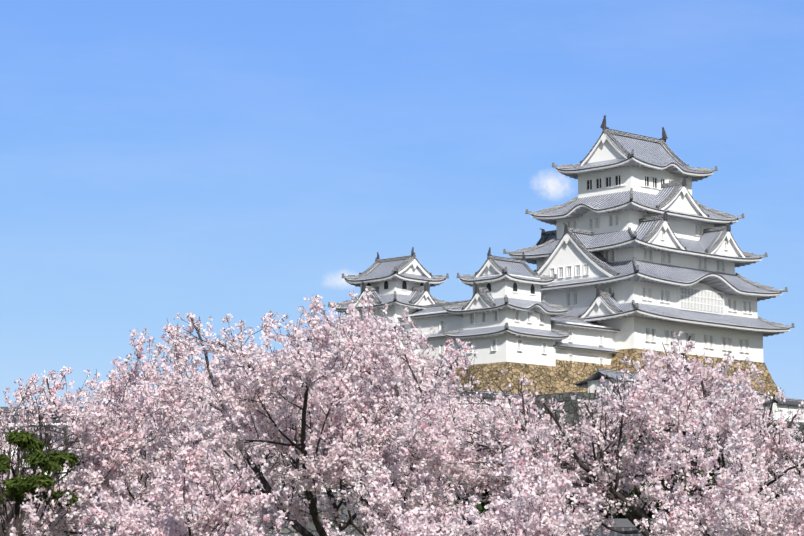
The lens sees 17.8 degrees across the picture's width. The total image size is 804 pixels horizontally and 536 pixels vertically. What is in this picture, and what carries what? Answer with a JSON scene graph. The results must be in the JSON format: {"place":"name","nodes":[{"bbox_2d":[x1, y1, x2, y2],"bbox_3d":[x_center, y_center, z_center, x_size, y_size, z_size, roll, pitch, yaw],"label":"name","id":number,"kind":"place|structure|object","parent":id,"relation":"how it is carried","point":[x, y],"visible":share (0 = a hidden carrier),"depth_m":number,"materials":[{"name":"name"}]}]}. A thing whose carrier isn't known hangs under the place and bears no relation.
{"place":"outdoors","nodes":[
{"label":"outdoors","id":0,"kind":"place"},
{"bbox_2d":[248,534,360,535],"bbox_3d":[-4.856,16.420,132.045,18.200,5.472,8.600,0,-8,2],"label":"ground","id":1,"kind":"structure","parent":0,"point":[301,535],"depth_m":132.26,"materials":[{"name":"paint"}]},
{"bbox_2d":[0,0,803,406],"label":"sky","id":2,"kind":"structure","parent":0,"point":[160,160],"materials":[{"name":"blue"}]},
{"bbox_2d":[452,519,712,535],"bbox_3d":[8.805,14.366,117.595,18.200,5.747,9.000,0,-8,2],"label":"roof","id":3,"kind":"structure","parent":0,"point":[624,524],"depth_m":117.65,"materials":[{"name":"paint"}]},
{"bbox_2d":[392,423,801,518],"bbox_3d":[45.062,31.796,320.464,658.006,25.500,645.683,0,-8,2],"label":"castle hill","id":4,"kind":"structure","parent":0,"point":[650,514],"depth_m":270.61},
{"bbox_2d":[0,407,86,534],"bbox_3d":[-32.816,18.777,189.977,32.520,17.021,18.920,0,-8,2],"label":"wall","id":5,"kind":"structure","parent":4,"relation":"on","point":[6,409],"depth_m":187.53,"materials":[{"name":"paint"}]},
{"bbox_2d":[27,430,379,535],"bbox_3d":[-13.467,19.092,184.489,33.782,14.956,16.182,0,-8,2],"label":"cherry tree","id":6,"kind":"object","parent":4,"relation":"on","point":[311,529],"depth_m":180.69,"materials":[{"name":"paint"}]},
{"bbox_2d":[328,247,448,356],"bbox_3d":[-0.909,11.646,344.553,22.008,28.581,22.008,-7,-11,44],"label":"keep","id":7,"kind":"structure","parent":4,"relation":"on","point":[398,285],"depth_m":342.32,"materials":[{"name":"paint"}]},
{"bbox_2d":[397,300,467,377],"bbox_3d":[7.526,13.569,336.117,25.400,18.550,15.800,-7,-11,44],"label":"gallery","id":8,"kind":"object","parent":4,"relation":"on","point":[438,318],"visible":0.12,"depth_m":335.43,"materials":[{"name":"paint"}]},
{"bbox_2d":[403,478,493,518],"bbox_3d":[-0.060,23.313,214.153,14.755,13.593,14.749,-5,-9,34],"label":"evergreen","id":9,"kind":"object","parent":4,"relation":"on","point":[480,509],"depth_m":214.71,"materials":[{"name":"green plant"}]},
{"bbox_2d":[126,389,803,461],"bbox_3d":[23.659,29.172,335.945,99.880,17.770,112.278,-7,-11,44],"label":"castle wall","id":10,"kind":"structure","parent":4,"relation":"on","point":[569,406],"depth_m":288.14,"materials":[{"name":"grey stone"}]},
{"bbox_2d":[442,247,571,394],"bbox_3d":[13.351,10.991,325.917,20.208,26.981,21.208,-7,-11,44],"label":"keep","id":11,"kind":"structure","parent":4,"relation":"on","point":[505,312],"depth_m":323.37,"materials":[{"name":"paint"}]},
{"bbox_2d":[476,451,541,505],"bbox_3d":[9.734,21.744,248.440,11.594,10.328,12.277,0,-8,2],"label":"evergreen","id":12,"kind":"object","parent":4,"relation":"on","point":[486,492],"depth_m":246.83,"materials":[{"name":"green plant"}]},
{"bbox_2d":[551,315,619,392],"bbox_3d":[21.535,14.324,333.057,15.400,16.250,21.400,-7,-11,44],"label":"gallery","id":13,"kind":"object","parent":4,"relation":"on","point":[585,350],"visible":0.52,"depth_m":330.71,"materials":[{"name":"paint"}]},
{"bbox_2d":[539,450,668,518],"bbox_3d":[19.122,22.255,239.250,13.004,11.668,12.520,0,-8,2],"label":"evergreen","id":14,"kind":"object","parent":4,"relation":"on","point":[622,516],"visible":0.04,"depth_m":236.04,"materials":[{"name":"green plant"}]},
{"bbox_2d":[503,115,794,397],"bbox_3d":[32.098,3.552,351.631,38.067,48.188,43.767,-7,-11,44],"label":"keep","id":15,"kind":"structure","parent":4,"relation":"on","point":[639,248],"depth_m":345.04,"materials":[{"name":"paint"}]},
{"bbox_2d":[575,368,769,400],"bbox_3d":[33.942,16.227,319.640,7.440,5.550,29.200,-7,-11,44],"label":"bizen hall","id":16,"kind":"structure","parent":4,"relation":"on","point":[591,382],"depth_m":311.41,"materials":[{"name":"paint"}]},
{"bbox_2d":[663,449,787,516],"bbox_3d":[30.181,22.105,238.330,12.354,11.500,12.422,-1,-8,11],"label":"evergreen","id":17,"kind":"object","parent":4,"relation":"on","point":[712,480],"visible":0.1,"depth_m":236.36,"materials":[{"name":"green plant"}]},
{"bbox_2d":[745,423,801,441],"bbox_3d":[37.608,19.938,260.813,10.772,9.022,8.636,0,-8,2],"label":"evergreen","id":18,"kind":"object","parent":4,"relation":"on","point":[771,432],"depth_m":258.78,"materials":[{"name":"green plant"}]},
{"bbox_2d":[784,456,802,483],"bbox_3d":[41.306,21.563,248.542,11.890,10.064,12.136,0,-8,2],"label":"evergreen","id":19,"kind":"object","parent":4,"relation":"on","point":[799,471],"visible":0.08,"depth_m":246.18,"materials":[{"name":"green plant"}]},
{"label":"ground","id":20,"kind":"structure","parent":0,"visible":0},
{"bbox_2d":[0,429,81,535],"bbox_3d":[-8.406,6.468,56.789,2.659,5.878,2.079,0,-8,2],"label":"pine tree","id":21,"kind":"object","parent":20,"relation":"on","point":[18,489],"visible":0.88,"depth_m":56.93,"materials":[{"name":"green plant"}]},
{"bbox_2d":[0,328,224,535],"bbox_3d":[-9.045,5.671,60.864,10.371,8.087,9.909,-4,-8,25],"label":"cherry tree","id":22,"kind":"object","parent":20,"relation":"on","point":[91,432],"visible":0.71,"depth_m":58.64,"materials":[{"name":"pink plant"}]},
{"bbox_2d":[0,316,320,535],"bbox_3d":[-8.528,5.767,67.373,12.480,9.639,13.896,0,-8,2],"label":"cherry tree","id":23,"kind":"object","parent":20,"relation":"on","point":[148,477],"visible":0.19,"depth_m":69.15,"materials":[{"name":"pink plant"}]},
{"bbox_2d":[66,411,299,535],"bbox_3d":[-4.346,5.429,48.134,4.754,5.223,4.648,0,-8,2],"label":"cherry tree","id":24,"kind":"object","parent":20,"relation":"on","point":[131,522],"visible":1,"depth_m":46.89,"materials":[{"name":"pink plant"}]},
{"bbox_2d":[98,311,436,535],"bbox_3d":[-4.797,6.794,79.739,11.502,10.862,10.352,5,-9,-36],"label":"cherry tree","id":25,"kind":"object","parent":20,"relation":"on","point":[273,459],"visible":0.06,"depth_m":80.15,"materials":[{"name":"plant"}]},
{"bbox_2d":[140,286,509,535],"bbox_3d":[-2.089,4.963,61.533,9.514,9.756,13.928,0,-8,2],"label":"cherry tree","id":26,"kind":"object","parent":20,"relation":"on","point":[334,405],"visible":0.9,"depth_m":59.26,"materials":[{"name":"pink plant"}]},
{"bbox_2d":[324,440,602,535],"bbox_3d":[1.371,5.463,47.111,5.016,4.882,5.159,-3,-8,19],"label":"cherry tree","id":27,"kind":"object","parent":20,"relation":"on","point":[527,514],"visible":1,"depth_m":46.55,"materials":[{"name":"pink plant"}]},
{"bbox_2d":[321,336,661,535],"bbox_3d":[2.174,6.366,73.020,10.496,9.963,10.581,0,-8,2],"label":"cherry tree","id":28,"kind":"object","parent":20,"relation":"on","point":[480,488],"visible":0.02,"depth_m":72.26,"materials":[{"name":"pink plant"}]},
{"bbox_2d":[379,331,803,535],"bbox_3d":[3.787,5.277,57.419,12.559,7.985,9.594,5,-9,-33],"label":"cherry tree","id":29,"kind":"object","parent":20,"relation":"on","point":[646,398],"visible":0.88,"depth_m":55.40,"materials":[{"name":"pink plant"}]},
{"bbox_2d":[631,395,803,535],"bbox_3d":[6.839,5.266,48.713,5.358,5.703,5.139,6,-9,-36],"label":"cherry tree","id":30,"kind":"object","parent":20,"relation":"on","point":[726,509],"visible":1,"depth_m":47.98,"materials":[{"name":"pink plant"}]},
{"bbox_2d":[700,356,803,502],"bbox_3d":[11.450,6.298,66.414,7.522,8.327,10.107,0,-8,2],"label":"cherry tree","id":31,"kind":"object","parent":20,"relation":"on","point":[790,458],"visible":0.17,"depth_m":67.39,"materials":[{"name":"pink plant"}]}
]}

